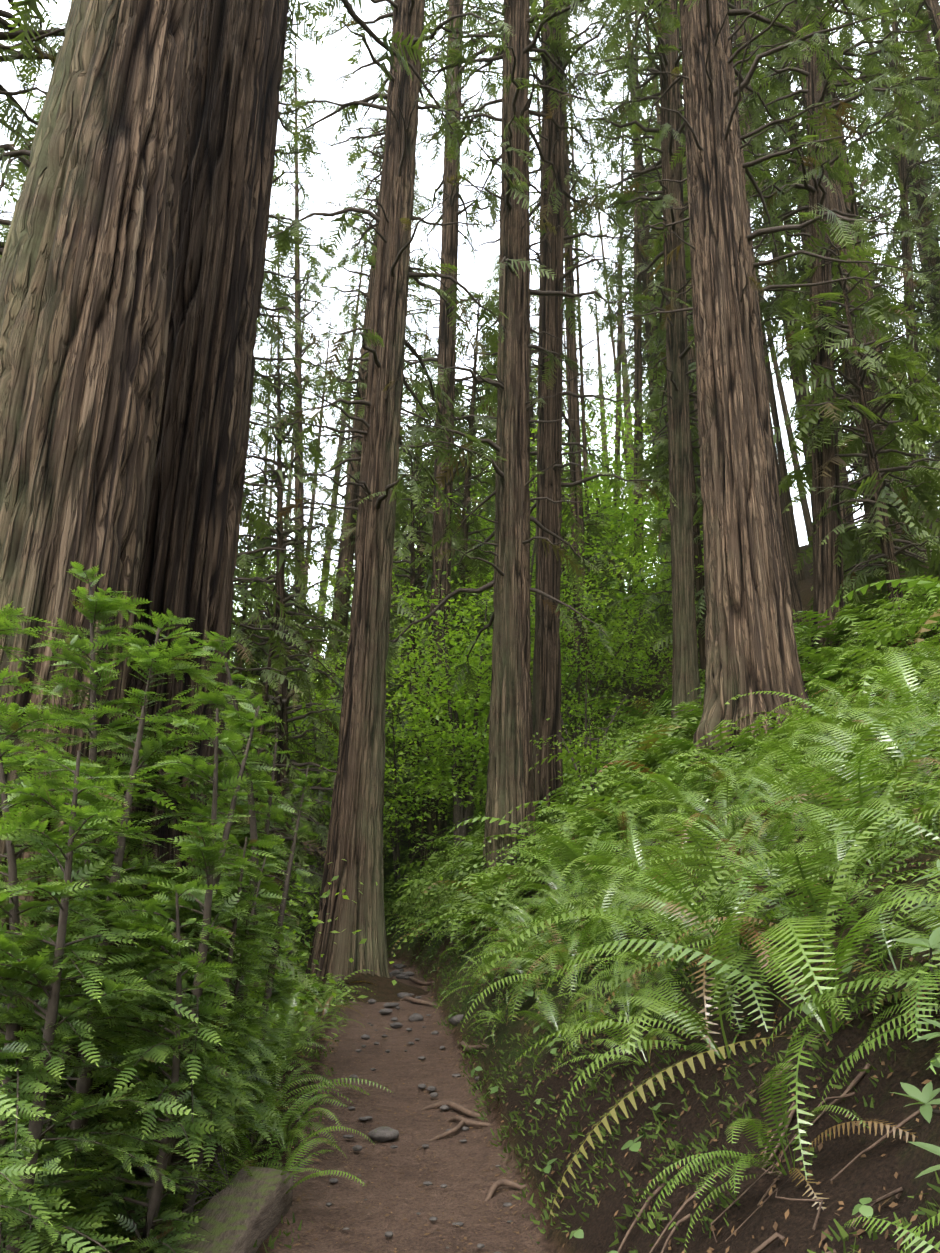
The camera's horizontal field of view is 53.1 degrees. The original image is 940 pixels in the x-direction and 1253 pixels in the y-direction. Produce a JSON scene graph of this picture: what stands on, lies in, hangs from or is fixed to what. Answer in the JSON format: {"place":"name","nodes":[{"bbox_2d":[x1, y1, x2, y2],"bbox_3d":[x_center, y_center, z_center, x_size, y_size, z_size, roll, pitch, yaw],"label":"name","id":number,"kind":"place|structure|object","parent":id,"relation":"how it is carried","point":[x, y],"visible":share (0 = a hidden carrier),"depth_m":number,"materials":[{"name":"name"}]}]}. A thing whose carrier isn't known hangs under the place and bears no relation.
{"place":"outdoors","nodes":[
{"label":"outdoors","id":0,"kind":"place"},
{"bbox_2d":[0,0,939,667],"label":"sky","id":1,"kind":"structure","parent":0,"point":[328,65],"materials":[{"name":"white"}]},
{"bbox_2d":[158,519,939,1252],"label":"ground","id":2,"kind":"structure","parent":0,"point":[870,1173],"depth_m":4.33,"materials":[{"name":"soil"}]},
{"bbox_2d":[0,0,197,1247],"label":"redwood","id":3,"kind":"object","parent":2,"relation":"on","point":[87,264],"visible":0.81,"depth_m":6.71,"materials":[{"name":"brown plant"}]},
{"bbox_2d":[0,561,328,1252],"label":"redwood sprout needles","id":4,"kind":"object","parent":2,"relation":"on","point":[60,1204],"visible":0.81,"depth_m":3.95,"materials":[{"name":"green plant"}]},
{"bbox_2d":[75,0,288,1235],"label":"redwood","id":5,"kind":"object","parent":2,"relation":"on","point":[191,540],"visible":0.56,"depth_m":8.54,"materials":[{"name":"brown plant"}]},
{"bbox_2d":[170,1166,293,1252],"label":"log","id":6,"kind":"object","parent":2,"relation":"on","point":[244,1212],"visible":0.85,"depth_m":3.96,"materials":[{"name":"wood"}]},
{"bbox_2d":[294,41,305,726],"bbox_3d":[-6.819,-9.927,37.947,3.074,38.521,0.538,0,-21,-1],"label":"trunk","id":7,"kind":"object","parent":2,"relation":"on","point":[298,487],"visible":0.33,"depth_m":37.76,"materials":[{"name":"brown plant"}]},
{"bbox_2d":[303,0,424,982],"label":"trunk","id":8,"kind":"object","parent":2,"relation":"on","point":[355,837],"visible":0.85,"depth_m":13.72,"materials":[{"name":"brown plant"}]},
{"bbox_2d":[325,964,512,1252],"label":"stones","id":9,"kind":"object","parent":2,"relation":"on","point":[382,1134],"visible":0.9,"depth_m":6.74,"materials":[{"name":"grey stone"}]},
{"bbox_2d":[419,0,463,872],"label":"trunk","id":10,"kind":"object","parent":2,"relation":"on","point":[449,250],"visible":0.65,"depth_m":24.23,"materials":[{"name":"brown plant"}]},
{"bbox_2d":[108,362,810,1061],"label":"understory shrubs","id":11,"kind":"object","parent":2,"relation":"on","point":[612,586],"visible":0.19,"depth_m":21.79,"materials":[{"name":"green plant"}]},
{"bbox_2d":[0,0,939,1252],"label":"limbs","id":12,"kind":"object","parent":2,"relation":"on","point":[84,1086],"visible":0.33,"depth_m":18.01,"materials":[{"name":"green wood"}]},
{"bbox_2d":[0,0,939,1001],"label":"conifer foliage","id":13,"kind":"object","parent":2,"relation":"on","point":[286,238],"visible":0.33,"depth_m":19.32,"materials":[{"name":"green plant"}]},
{"bbox_2d":[0,0,939,965],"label":"tree trunks","id":14,"kind":"object","parent":2,"relation":"on","point":[788,518],"visible":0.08,"depth_m":28.94,"materials":[{"name":"brown plant"}]},
{"bbox_2d":[3,0,939,964],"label":"trees","id":15,"kind":"object","parent":2,"relation":"on","point":[923,400],"visible":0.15,"depth_m":27.07,"materials":[{"name":"green plant"}]},
{"bbox_2d":[483,0,535,879],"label":"trunk","id":16,"kind":"object","parent":2,"relation":"on","point":[510,782],"visible":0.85,"depth_m":15.98,"materials":[{"name":"brown plant"}]},
{"bbox_2d":[101,572,939,1252],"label":"ferns","id":17,"kind":"object","parent":2,"relation":"on","point":[875,716],"visible":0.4,"depth_m":6.70,"materials":[{"name":"green plant"}]},
{"bbox_2d":[154,787,939,1252],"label":"plants","id":18,"kind":"object","parent":2,"relation":"on","point":[676,1145],"visible":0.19,"depth_m":4.42,"materials":[{"name":"green plant"}]},
{"bbox_2d":[532,0,565,825],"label":"trunk","id":19,"kind":"object","parent":2,"relation":"on","point":[546,692],"visible":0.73,"depth_m":18.72,"materials":[{"name":"brown plant"}]},
{"bbox_2d":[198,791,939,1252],"bbox_3d":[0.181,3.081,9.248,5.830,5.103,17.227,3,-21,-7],"label":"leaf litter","id":20,"kind":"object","parent":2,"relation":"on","point":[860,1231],"visible":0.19,"depth_m":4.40,"materials":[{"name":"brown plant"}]},
{"bbox_2d":[563,103,594,752],"bbox_3d":[3.013,-12.397,30.495,0.682,36.601,0.608,-18,-27,38],"label":"trunk","id":21,"kind":"object","parent":2,"relation":"on","point":[573,407],"visible":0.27,"depth_m":27.75,"materials":[{"name":"brown plant"}]},
{"bbox_2d":[232,810,939,1252],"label":"bank herbs","id":22,"kind":"object","parent":2,"relation":"on","point":[864,1210],"visible":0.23,"depth_m":3.83,"materials":[{"name":"green plant"}]},
{"bbox_2d":[301,705,874,1003],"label":"duff mounds","id":23,"kind":"object","parent":2,"relation":"on","point":[384,989],"depth_m":11.61,"materials":[{"name":"soil"}]},
{"bbox_2d":[632,15,645,668],"bbox_3d":[6.515,-15.880,37.181,2.610,38.548,0.516,0,-21,-1],"label":"trunk","id":24,"kind":"object","parent":2,"relation":"on","point":[638,358],"visible":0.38,"depth_m":34.70,"materials":[{"name":"brown plant"}]},
{"bbox_2d":[400,793,939,1252],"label":"roots","id":25,"kind":"object","parent":2,"relation":"on","point":[462,1121],"visible":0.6,"depth_m":3.23,"materials":[{"name":"brown wood"}]},
{"bbox_2d":[658,0,701,717],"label":"trunk","id":26,"kind":"object","parent":2,"relation":"on","point":[685,676],"visible":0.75,"depth_m":20.80,"materials":[{"name":"brown plant"}]},
{"bbox_2d":[733,0,753,214],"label":"trunk","id":27,"kind":"object","parent":2,"relation":"on","point":[747,36],"visible":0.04,"depth_m":28.61,"materials":[{"name":"brown plant"}]},
{"bbox_2d":[679,0,811,763],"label":"trunk","id":28,"kind":"object","parent":2,"relation":"on","point":[750,644],"visible":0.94,"depth_m":14.46,"materials":[{"name":"brown plant"}]},
{"bbox_2d":[772,107,812,519],"bbox_3d":[13.105,-21.139,40.373,2.032,42.576,0.503,0,-21,-1],"label":"trunk","id":29,"kind":"object","parent":2,"relation":"on","point":[790,241],"visible":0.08,"depth_m":38.06,"materials":[{"name":"brown plant"}]},
{"bbox_2d":[765,10,855,425],"bbox_3d":[12.150,-20.430,35.786,2.036,40.575,0.558,0,-21,-1],"label":"trunk","id":30,"kind":"object","parent":2,"relation":"on","point":[842,360],"visible":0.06,"depth_m":31.43,"materials":[{"name":"brown plant"}]},
{"bbox_2d":[806,1,846,664],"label":"trunk","id":31,"kind":"object","parent":2,"relation":"on","point":[828,577],"visible":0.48,"depth_m":17.71,"materials":[{"name":"brown plant"}]},
{"bbox_2d":[822,26,922,554],"bbox_3d":[11.458,-19.854,31.302,0.663,40.601,0.594,-18,-27,39],"label":"trunk","id":32,"kind":"object","parent":2,"relation":"on","point":[865,266],"visible":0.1,"depth_m":28.41,"materials":[{"name":"brown plant"}]},
{"bbox_2d":[892,0,931,537],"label":"trunk","id":33,"kind":"object","parent":2,"relation":"on","point":[902,172],"visible":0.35,"depth_m":34.08,"materials":[{"name":"brown plant"}]},
{"bbox_2d":[890,859,939,1177],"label":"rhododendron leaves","id":34,"kind":"object","parent":2,"relation":"on","point":[926,1095],"visible":0.98,"depth_m":2.43,"materials":[{"name":"green plant"}]}
]}

